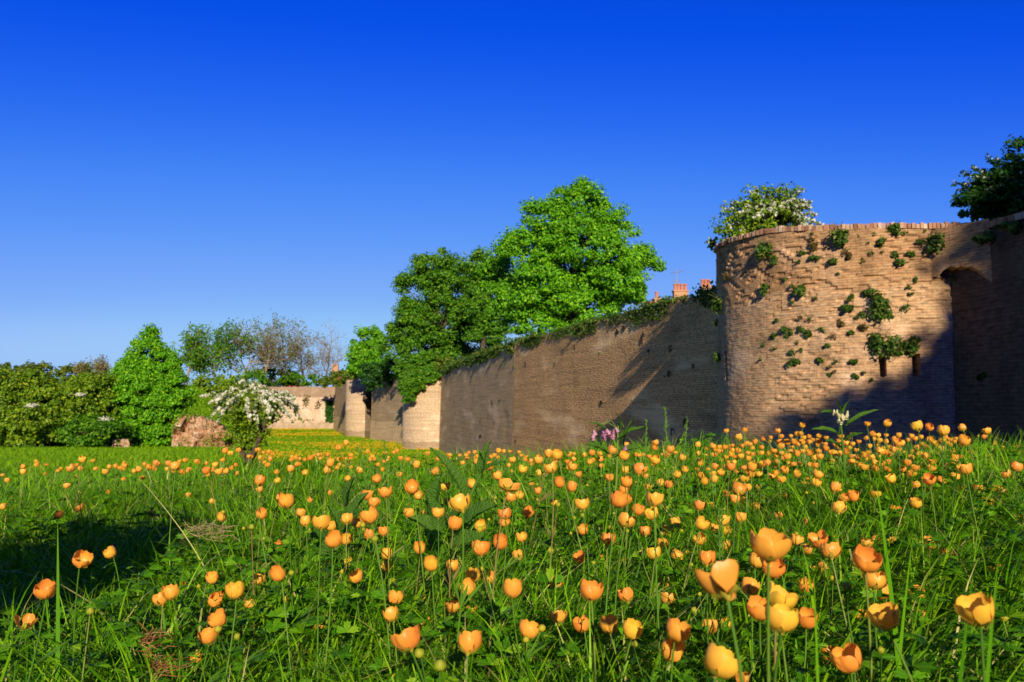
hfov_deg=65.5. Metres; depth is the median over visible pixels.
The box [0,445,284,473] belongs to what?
grass
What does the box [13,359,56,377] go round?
distant shrub
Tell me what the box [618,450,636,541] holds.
buttercup
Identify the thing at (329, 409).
ivy strip
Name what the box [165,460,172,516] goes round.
buttercup
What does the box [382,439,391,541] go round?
grass stalk
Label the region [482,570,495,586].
buttercup
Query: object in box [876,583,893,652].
buttercup
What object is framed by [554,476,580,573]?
buttercup
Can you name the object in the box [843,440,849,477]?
buttercup
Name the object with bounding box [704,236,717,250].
flowering spray
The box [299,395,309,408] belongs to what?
dry weed
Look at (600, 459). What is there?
buttercup
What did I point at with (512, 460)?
buttercup
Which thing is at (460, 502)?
buttercup
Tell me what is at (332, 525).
buttercup
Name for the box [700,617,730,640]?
buttercup
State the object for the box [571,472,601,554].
grass stalk
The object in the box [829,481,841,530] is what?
buttercup
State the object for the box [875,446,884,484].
buttercup
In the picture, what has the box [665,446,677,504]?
buttercup
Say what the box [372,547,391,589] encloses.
buttercup
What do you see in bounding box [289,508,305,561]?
buttercup
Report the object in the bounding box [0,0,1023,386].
sky
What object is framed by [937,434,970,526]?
buttercup
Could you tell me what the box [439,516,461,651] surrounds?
buttercup
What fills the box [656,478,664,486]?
buttercup
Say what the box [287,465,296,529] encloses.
buttercup
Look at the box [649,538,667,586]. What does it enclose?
buttercup
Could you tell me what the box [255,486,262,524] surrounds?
buttercup
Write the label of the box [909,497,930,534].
buttercup
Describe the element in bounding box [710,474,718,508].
buttercup
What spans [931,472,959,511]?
buttercup
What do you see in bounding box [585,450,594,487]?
buttercup
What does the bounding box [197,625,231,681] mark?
buttercup
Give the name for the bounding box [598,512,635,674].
buttercup
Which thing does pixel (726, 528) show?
buttercup
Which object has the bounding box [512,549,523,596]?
buttercup
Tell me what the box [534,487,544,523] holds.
buttercup
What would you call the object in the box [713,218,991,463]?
round tower
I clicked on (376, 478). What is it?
buttercup
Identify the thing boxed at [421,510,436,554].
buttercup
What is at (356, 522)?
buttercup
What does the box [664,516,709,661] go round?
buttercup
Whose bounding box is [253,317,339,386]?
spring tree
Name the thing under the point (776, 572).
buttercup
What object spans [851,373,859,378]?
wall tuft
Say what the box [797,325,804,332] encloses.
wall tuft
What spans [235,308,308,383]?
spring tree
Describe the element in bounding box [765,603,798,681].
buttercup
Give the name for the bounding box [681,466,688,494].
buttercup
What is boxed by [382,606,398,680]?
buttercup
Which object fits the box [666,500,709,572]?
buttercup
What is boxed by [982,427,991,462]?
buttercup
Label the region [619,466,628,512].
buttercup
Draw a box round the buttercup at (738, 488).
[732,482,745,605]
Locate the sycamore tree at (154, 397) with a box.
[104,322,198,446]
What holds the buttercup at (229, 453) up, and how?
on the ground at (248, 471)
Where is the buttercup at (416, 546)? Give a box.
[391,541,436,601]
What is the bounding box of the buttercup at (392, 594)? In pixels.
[388,590,425,652]
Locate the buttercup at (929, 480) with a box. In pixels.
[921,473,940,554]
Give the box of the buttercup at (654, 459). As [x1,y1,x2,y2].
[648,454,665,526]
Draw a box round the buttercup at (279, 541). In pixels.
[274,539,286,563]
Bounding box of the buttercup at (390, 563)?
[381,560,393,600]
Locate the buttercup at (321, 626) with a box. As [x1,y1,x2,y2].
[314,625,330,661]
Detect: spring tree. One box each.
[170,317,262,384]
[173,325,216,384]
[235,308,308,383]
[245,315,324,386]
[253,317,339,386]
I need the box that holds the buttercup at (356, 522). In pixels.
[352,517,369,572]
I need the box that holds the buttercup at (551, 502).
[550,499,558,516]
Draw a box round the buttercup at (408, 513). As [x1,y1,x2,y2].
[402,508,413,570]
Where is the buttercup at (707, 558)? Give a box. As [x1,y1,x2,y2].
[697,550,715,678]
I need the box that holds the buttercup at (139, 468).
[136,466,142,518]
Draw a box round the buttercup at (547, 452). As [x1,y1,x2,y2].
[529,449,555,549]
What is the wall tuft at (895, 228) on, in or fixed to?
attached to the round tower at (769, 393)
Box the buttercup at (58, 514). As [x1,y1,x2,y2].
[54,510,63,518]
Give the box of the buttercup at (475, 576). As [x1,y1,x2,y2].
[466,567,487,621]
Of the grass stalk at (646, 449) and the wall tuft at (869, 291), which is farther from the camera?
the wall tuft at (869, 291)
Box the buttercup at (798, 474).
[792,469,800,502]
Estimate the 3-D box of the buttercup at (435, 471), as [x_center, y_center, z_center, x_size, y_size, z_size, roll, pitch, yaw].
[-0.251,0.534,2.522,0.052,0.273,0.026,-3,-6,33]
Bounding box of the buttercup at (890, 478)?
[885,473,904,528]
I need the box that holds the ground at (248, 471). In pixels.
[0,393,999,680]
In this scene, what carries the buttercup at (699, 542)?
on the ground at (248, 471)
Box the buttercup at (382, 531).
[378,526,388,574]
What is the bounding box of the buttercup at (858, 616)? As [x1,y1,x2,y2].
[853,607,866,623]
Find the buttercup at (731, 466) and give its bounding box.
[726,463,735,522]
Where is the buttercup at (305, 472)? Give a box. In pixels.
[302,469,311,508]
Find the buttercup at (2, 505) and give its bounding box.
[0,503,6,535]
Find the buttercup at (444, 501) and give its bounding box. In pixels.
[441,497,452,552]
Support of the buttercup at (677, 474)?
on the ground at (248, 471)
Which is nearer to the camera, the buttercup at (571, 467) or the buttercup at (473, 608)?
the buttercup at (473, 608)
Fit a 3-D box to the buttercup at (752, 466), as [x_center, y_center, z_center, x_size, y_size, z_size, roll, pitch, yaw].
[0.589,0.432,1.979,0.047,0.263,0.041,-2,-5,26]
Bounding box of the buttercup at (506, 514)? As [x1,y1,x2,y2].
[497,507,522,595]
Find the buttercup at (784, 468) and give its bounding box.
[781,465,788,474]
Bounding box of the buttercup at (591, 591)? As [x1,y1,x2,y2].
[580,578,603,681]
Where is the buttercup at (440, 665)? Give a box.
[434,659,446,681]
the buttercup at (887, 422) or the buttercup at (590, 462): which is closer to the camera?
the buttercup at (887, 422)
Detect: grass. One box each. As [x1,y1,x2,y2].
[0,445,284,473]
[168,385,443,471]
[298,429,458,462]
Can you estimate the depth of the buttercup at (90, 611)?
1.06 m
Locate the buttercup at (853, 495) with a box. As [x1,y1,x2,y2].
[848,490,862,537]
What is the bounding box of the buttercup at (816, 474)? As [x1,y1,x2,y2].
[802,468,823,526]
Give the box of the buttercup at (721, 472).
[717,468,725,503]
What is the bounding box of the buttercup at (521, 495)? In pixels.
[516,490,538,540]
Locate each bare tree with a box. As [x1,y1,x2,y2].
[72,360,91,374]
[85,354,112,375]
[207,318,295,386]
[293,317,347,381]
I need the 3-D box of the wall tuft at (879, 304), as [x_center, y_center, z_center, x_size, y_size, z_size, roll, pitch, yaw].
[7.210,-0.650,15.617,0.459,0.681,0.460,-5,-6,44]
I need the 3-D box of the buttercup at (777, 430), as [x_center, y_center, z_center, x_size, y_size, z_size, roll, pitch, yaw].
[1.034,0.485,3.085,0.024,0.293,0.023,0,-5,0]
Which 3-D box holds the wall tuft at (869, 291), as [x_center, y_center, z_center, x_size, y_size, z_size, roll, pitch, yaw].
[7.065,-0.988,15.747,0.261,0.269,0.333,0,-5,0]
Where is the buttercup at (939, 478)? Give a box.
[932,476,945,508]
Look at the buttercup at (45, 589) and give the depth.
0.97 m
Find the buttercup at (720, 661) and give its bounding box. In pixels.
[703,643,741,681]
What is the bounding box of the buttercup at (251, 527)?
[248,524,254,639]
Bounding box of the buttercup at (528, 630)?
[519,619,538,679]
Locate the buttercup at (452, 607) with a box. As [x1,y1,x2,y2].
[441,597,464,645]
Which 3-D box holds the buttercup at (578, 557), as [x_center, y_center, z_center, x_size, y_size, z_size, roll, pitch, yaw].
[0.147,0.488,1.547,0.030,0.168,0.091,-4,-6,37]
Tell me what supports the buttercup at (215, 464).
on the ground at (248, 471)
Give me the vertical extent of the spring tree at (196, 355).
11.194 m
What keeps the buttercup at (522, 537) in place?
on the ground at (248, 471)
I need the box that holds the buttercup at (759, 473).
[755,471,762,496]
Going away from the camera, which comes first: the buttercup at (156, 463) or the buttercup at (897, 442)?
the buttercup at (897, 442)
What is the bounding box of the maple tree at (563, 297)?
[475,175,666,336]
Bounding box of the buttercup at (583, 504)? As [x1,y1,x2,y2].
[567,497,590,609]
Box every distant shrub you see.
[0,362,22,372]
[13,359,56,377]
[51,360,95,381]
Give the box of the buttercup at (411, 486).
[399,479,426,614]
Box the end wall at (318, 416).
[250,386,334,428]
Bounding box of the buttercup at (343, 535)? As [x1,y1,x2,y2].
[326,533,350,573]
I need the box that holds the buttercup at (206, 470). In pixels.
[202,466,210,551]
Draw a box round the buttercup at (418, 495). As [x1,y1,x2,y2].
[413,490,422,535]
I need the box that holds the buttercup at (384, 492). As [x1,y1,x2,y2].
[360,486,408,630]
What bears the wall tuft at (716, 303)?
attached to the round tower at (769, 393)
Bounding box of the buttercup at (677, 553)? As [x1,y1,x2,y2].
[671,548,691,605]
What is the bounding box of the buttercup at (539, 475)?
[535,469,541,508]
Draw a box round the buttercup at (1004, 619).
[999,612,1022,680]
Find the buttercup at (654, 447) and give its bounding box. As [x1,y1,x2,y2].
[652,444,657,484]
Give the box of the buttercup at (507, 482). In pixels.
[470,478,519,679]
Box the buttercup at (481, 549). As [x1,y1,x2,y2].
[458,540,527,674]
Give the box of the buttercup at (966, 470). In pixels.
[954,463,988,587]
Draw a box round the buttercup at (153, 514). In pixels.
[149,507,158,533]
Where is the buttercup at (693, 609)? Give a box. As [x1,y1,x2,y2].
[691,592,735,655]
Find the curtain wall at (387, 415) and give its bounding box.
[370,378,402,442]
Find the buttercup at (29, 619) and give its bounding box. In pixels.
[13,613,42,680]
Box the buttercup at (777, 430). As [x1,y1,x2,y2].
[775,428,780,469]
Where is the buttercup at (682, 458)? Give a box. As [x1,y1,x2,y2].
[679,454,692,493]
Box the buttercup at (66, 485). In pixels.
[60,483,70,509]
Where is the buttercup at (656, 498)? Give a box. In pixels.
[640,491,663,681]
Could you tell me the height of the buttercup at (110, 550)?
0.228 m
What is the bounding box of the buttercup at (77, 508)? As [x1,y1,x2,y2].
[69,503,83,546]
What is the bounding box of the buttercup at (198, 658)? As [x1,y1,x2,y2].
[190,652,215,681]
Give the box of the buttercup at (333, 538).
[304,530,342,681]
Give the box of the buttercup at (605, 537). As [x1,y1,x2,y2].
[592,532,632,608]
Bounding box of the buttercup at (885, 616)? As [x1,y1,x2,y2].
[866,601,913,681]
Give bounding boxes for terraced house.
[331,362,358,384]
[646,269,688,304]
[699,279,711,289]
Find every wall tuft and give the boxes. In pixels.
[711,294,721,314]
[712,352,720,363]
[722,272,728,279]
[752,236,772,261]
[760,283,768,295]
[770,255,778,265]
[770,332,776,339]
[780,325,793,340]
[787,355,800,366]
[788,349,794,355]
[792,283,805,296]
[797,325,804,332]
[798,249,807,255]
[803,328,812,338]
[807,232,814,242]
[808,242,817,252]
[808,254,821,260]
[815,355,824,363]
[827,252,837,263]
[828,222,849,248]
[837,317,844,326]
[839,299,853,311]
[841,246,852,262]
[847,293,854,301]
[847,329,854,334]
[848,359,857,364]
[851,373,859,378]
[855,312,866,320]
[859,322,868,331]
[861,285,875,297]
[866,290,891,323]
[868,327,902,359]
[875,236,886,248]
[884,309,893,320]
[886,221,901,235]
[890,250,899,258]
[894,257,905,265]
[896,335,921,356]
[905,249,914,257]
[915,236,924,243]
[925,220,950,255]
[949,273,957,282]
[970,229,994,244]
[975,372,986,380]
[993,214,1023,234]
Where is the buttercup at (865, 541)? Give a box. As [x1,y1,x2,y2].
[841,537,873,569]
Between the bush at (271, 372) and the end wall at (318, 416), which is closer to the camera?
the end wall at (318, 416)
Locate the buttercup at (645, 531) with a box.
[636,526,650,589]
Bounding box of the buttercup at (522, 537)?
[516,532,528,594]
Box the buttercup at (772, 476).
[768,473,775,478]
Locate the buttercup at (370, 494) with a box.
[348,490,372,561]
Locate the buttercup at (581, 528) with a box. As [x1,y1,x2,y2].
[569,523,588,570]
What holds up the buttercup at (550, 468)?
on the ground at (248, 471)
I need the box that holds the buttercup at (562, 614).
[548,609,587,681]
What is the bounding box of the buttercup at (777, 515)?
[774,512,788,535]
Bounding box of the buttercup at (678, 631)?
[629,617,690,681]
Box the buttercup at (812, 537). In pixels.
[807,530,859,646]
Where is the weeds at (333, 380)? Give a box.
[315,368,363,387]
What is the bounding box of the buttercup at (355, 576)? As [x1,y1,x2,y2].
[340,569,365,656]
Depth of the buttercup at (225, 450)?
3.08 m
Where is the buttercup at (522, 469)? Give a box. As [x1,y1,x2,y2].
[513,465,527,532]
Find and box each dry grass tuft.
[136,621,173,657]
[145,645,197,679]
[179,518,237,541]
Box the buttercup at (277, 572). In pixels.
[269,564,310,681]
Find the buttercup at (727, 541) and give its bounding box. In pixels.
[718,539,730,554]
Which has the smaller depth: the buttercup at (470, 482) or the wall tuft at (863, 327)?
the buttercup at (470, 482)
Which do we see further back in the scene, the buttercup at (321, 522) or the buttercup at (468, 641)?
the buttercup at (321, 522)
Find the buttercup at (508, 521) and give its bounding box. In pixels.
[490,519,510,566]
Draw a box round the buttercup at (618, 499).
[578,491,629,680]
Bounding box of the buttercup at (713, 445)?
[710,443,716,462]
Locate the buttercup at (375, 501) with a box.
[361,497,380,584]
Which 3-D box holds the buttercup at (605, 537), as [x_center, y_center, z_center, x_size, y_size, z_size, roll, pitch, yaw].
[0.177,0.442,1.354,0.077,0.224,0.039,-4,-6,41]
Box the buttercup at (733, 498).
[723,494,748,546]
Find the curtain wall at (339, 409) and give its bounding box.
[333,384,345,432]
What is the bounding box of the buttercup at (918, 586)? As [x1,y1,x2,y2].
[901,585,925,629]
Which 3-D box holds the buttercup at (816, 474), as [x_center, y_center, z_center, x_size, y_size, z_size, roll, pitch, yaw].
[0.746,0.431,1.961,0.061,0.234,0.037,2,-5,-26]
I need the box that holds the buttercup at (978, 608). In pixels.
[953,592,994,681]
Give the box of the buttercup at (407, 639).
[390,625,425,681]
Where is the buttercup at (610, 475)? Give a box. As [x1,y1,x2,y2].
[605,473,613,512]
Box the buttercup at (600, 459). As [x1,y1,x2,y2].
[596,455,603,491]
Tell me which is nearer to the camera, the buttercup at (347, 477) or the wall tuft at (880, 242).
the buttercup at (347, 477)
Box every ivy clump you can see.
[357,353,396,391]
[390,349,441,403]
[434,355,457,371]
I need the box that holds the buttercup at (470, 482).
[464,478,477,529]
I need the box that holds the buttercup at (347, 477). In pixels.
[344,475,351,500]
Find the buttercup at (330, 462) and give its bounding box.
[322,458,334,514]
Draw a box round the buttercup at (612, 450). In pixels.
[608,445,616,524]
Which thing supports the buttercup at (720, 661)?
on the ground at (248, 471)
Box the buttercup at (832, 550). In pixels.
[818,542,859,681]
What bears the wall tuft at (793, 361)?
attached to the round tower at (769, 393)
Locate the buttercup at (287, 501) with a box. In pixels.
[278,494,320,667]
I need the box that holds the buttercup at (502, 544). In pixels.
[479,533,506,662]
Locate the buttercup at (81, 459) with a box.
[74,456,86,520]
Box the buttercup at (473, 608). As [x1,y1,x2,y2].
[465,599,488,623]
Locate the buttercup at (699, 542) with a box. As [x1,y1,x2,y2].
[685,532,720,561]
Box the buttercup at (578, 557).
[573,550,585,575]
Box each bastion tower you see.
[345,380,371,437]
[402,370,440,449]
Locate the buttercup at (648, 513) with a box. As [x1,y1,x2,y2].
[643,506,712,643]
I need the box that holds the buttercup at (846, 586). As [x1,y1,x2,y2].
[842,581,873,681]
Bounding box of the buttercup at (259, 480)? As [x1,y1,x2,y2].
[254,475,280,618]
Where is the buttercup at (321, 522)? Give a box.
[308,515,331,681]
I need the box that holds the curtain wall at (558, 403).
[512,289,717,462]
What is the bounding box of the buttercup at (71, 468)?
[65,464,85,546]
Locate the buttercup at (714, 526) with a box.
[709,523,718,539]
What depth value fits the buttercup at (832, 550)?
1.01 m
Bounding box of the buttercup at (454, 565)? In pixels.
[446,559,476,597]
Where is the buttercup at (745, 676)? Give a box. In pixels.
[735,671,760,681]
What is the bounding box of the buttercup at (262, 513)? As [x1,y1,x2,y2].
[242,507,271,622]
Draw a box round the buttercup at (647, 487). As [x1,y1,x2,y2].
[642,484,652,507]
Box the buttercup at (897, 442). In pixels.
[893,438,901,483]
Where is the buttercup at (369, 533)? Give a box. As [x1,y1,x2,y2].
[348,529,374,584]
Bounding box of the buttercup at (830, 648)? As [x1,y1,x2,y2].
[812,644,835,681]
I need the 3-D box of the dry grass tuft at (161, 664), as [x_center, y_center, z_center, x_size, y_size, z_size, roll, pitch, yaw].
[-0.417,0.397,0.970,0.062,0.046,0.043,0,-5,0]
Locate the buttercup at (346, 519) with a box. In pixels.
[333,513,352,638]
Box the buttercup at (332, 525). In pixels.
[327,521,335,560]
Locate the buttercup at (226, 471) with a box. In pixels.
[223,467,228,513]
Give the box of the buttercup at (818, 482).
[811,477,825,525]
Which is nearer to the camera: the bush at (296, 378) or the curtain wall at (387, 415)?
the curtain wall at (387, 415)
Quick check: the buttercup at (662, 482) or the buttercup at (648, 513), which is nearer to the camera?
the buttercup at (648, 513)
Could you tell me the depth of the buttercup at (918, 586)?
1.19 m
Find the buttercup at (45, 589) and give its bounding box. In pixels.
[27,579,72,681]
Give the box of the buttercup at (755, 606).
[746,595,772,681]
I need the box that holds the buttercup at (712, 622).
[686,619,717,675]
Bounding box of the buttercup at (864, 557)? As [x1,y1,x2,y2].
[852,544,882,681]
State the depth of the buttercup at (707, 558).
1.09 m
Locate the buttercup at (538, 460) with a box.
[534,455,548,554]
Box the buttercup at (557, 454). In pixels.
[550,449,586,571]
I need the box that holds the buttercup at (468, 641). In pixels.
[457,630,481,681]
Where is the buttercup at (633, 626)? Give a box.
[619,618,642,681]
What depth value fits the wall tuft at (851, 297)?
15.90 m
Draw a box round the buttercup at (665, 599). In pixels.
[660,592,691,645]
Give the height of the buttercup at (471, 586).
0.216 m
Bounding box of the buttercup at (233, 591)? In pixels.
[206,581,244,681]
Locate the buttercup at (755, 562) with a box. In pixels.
[736,552,763,662]
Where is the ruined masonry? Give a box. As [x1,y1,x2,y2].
[169,407,245,454]
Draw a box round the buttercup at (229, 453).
[226,451,233,504]
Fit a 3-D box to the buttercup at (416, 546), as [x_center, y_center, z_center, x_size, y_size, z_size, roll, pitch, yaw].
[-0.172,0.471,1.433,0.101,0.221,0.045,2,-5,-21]
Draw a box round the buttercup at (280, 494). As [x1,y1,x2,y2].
[256,492,285,583]
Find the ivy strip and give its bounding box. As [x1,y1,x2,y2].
[325,400,333,422]
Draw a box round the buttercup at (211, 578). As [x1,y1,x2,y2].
[198,571,226,645]
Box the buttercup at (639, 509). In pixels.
[624,504,644,587]
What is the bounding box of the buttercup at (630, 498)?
[612,493,631,553]
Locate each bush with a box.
[189,374,243,392]
[199,378,303,467]
[236,368,269,384]
[253,366,296,386]
[276,371,323,386]
[708,181,824,242]
[950,134,1023,221]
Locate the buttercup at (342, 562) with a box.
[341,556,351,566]
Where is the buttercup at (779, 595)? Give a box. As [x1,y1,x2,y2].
[765,581,799,681]
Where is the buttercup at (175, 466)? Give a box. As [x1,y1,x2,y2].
[157,461,180,567]
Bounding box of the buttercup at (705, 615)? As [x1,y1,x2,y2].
[688,572,719,651]
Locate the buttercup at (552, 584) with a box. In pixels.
[549,576,562,595]
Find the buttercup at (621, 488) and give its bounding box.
[607,485,629,536]
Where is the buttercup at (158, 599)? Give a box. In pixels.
[127,592,168,676]
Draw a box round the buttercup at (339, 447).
[329,444,341,509]
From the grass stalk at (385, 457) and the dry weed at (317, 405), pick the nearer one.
the grass stalk at (385, 457)
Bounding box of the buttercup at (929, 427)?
[917,423,933,471]
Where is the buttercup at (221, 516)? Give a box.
[216,510,225,560]
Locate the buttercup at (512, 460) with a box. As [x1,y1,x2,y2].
[509,456,515,505]
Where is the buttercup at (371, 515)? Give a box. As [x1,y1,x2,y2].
[359,506,391,671]
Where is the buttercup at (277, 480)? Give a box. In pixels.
[272,477,280,510]
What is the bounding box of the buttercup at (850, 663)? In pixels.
[830,642,862,681]
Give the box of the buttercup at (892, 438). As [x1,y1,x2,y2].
[890,436,900,466]
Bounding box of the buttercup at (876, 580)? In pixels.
[862,571,886,681]
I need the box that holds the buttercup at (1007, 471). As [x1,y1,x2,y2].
[1000,469,1015,494]
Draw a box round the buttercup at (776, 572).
[735,555,788,681]
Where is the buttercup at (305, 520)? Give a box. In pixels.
[296,515,311,614]
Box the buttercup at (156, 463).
[142,460,160,534]
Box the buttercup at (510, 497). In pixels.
[500,492,515,572]
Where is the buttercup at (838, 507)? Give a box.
[831,501,846,580]
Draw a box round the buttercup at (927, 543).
[923,535,937,574]
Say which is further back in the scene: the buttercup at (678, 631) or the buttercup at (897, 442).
the buttercup at (897, 442)
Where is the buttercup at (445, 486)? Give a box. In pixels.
[441,481,449,510]
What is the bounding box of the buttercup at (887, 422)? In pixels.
[878,419,891,475]
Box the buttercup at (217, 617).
[207,608,267,681]
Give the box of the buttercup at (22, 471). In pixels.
[14,469,26,534]
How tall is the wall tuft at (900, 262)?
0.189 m
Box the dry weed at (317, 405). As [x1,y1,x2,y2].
[315,398,322,408]
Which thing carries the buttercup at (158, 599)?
on the ground at (248, 471)
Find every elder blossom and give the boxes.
[24,403,38,407]
[98,416,113,420]
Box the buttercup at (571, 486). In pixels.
[567,481,583,562]
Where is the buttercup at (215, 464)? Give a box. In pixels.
[209,462,218,512]
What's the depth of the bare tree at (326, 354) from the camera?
166.15 m
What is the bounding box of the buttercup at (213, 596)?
[201,592,222,628]
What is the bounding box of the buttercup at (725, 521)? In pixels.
[701,515,729,560]
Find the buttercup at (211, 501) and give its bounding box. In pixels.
[202,498,215,522]
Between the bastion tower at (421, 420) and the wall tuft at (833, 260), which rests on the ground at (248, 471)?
the bastion tower at (421, 420)
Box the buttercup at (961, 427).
[957,424,980,481]
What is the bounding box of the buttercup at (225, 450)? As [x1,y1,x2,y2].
[212,447,228,513]
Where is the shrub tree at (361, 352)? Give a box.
[344,324,387,376]
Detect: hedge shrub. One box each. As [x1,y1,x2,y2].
[0,364,56,446]
[0,400,81,446]
[15,375,91,446]
[51,411,136,447]
[58,370,123,446]
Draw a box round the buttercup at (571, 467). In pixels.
[557,461,577,557]
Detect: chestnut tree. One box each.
[372,247,492,363]
[452,245,516,350]
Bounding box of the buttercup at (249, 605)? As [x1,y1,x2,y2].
[239,599,254,641]
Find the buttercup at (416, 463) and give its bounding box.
[397,460,419,529]
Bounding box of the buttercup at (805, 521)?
[800,518,807,530]
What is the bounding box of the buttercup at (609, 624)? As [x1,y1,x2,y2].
[600,614,623,681]
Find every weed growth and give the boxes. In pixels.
[375,373,398,381]
[437,337,524,374]
[513,280,716,348]
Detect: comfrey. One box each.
[585,412,644,511]
[812,399,877,484]
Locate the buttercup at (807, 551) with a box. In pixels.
[801,544,827,599]
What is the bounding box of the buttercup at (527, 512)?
[506,505,533,562]
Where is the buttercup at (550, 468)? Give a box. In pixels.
[543,461,560,610]
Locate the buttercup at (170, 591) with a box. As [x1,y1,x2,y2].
[150,584,200,681]
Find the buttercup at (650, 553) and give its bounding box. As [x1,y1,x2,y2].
[638,546,673,673]
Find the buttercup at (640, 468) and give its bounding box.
[605,463,647,584]
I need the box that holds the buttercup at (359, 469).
[353,466,362,499]
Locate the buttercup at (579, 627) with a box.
[573,615,590,663]
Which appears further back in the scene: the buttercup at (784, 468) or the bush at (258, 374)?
the bush at (258, 374)
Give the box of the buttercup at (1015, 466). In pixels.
[1010,461,1022,515]
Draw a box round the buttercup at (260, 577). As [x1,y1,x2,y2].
[246,574,265,635]
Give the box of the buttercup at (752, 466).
[747,462,756,527]
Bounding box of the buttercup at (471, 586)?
[447,577,475,673]
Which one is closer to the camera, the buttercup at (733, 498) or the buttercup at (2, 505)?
the buttercup at (733, 498)
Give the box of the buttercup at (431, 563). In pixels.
[410,555,437,673]
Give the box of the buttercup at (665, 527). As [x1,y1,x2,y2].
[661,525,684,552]
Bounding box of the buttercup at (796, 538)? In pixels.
[790,531,803,580]
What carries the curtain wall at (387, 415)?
on the ground at (248, 471)
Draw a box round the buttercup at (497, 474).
[493,470,502,533]
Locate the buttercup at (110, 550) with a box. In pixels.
[103,545,135,619]
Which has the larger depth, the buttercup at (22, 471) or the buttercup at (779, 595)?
the buttercup at (22, 471)
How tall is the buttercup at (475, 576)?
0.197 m
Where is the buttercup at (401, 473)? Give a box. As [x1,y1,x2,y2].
[390,472,402,507]
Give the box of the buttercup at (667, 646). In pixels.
[631,637,684,681]
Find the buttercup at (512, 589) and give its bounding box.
[503,578,550,676]
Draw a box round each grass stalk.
[356,444,376,582]
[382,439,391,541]
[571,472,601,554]
[643,419,647,525]
[662,406,670,516]
[681,416,688,530]
[707,439,715,520]
[713,507,724,559]
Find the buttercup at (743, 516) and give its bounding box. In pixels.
[727,512,746,547]
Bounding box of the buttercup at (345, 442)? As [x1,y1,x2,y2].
[343,440,349,483]
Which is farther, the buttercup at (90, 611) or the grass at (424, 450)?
the grass at (424, 450)
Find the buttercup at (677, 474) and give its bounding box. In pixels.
[674,470,691,493]
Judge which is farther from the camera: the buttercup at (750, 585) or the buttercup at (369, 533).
the buttercup at (369, 533)
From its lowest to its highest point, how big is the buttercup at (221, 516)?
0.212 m
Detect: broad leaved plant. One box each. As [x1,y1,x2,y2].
[308,478,368,555]
[409,441,505,559]
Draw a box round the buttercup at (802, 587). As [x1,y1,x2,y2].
[798,577,813,633]
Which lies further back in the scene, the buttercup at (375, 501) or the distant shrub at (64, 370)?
the distant shrub at (64, 370)
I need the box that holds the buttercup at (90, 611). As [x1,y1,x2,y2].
[81,607,94,681]
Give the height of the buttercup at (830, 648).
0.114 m
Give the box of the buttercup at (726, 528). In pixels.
[713,525,731,550]
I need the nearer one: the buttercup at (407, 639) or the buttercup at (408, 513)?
the buttercup at (407, 639)
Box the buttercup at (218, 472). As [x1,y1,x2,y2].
[214,468,222,526]
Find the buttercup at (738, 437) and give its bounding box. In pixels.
[731,433,742,504]
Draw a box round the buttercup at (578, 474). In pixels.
[575,471,588,493]
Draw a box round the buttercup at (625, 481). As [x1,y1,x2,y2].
[620,476,633,575]
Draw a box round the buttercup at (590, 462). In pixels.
[587,458,592,483]
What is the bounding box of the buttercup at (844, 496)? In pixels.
[839,493,850,530]
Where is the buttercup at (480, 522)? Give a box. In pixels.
[474,518,493,605]
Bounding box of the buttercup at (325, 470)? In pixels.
[317,467,330,539]
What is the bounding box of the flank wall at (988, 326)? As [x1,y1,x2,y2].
[950,211,1023,451]
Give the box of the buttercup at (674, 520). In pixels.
[670,516,680,548]
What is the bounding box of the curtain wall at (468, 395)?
[439,345,514,465]
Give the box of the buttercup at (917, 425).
[910,420,929,535]
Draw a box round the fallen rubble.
[104,439,129,447]
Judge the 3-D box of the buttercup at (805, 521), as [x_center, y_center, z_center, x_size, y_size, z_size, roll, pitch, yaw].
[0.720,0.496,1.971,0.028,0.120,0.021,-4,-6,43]
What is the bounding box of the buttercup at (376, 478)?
[372,473,381,543]
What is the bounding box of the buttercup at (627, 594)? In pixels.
[598,587,633,652]
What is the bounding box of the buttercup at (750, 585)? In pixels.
[741,577,788,681]
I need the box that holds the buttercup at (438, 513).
[432,507,449,601]
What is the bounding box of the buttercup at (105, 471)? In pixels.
[97,469,108,511]
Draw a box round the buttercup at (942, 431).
[926,425,949,542]
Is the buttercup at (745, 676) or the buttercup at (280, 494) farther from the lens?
the buttercup at (280, 494)
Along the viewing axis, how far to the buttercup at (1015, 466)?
1.73 m
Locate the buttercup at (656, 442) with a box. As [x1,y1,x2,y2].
[652,439,660,477]
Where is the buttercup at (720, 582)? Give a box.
[694,559,743,681]
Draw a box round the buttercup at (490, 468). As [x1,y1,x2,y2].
[486,461,496,533]
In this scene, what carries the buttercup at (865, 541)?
on the ground at (248, 471)
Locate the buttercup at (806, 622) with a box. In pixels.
[773,607,817,681]
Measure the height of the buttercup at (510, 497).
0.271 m
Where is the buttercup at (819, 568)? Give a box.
[818,561,827,589]
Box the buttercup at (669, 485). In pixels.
[664,480,673,516]
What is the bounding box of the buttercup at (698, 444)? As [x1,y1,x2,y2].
[695,441,700,485]
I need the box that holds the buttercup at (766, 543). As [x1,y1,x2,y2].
[750,528,791,681]
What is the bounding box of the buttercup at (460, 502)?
[448,493,484,676]
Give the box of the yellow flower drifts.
[255,428,461,467]
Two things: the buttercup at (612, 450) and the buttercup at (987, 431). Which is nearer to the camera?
the buttercup at (612, 450)
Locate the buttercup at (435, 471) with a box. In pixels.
[431,467,439,499]

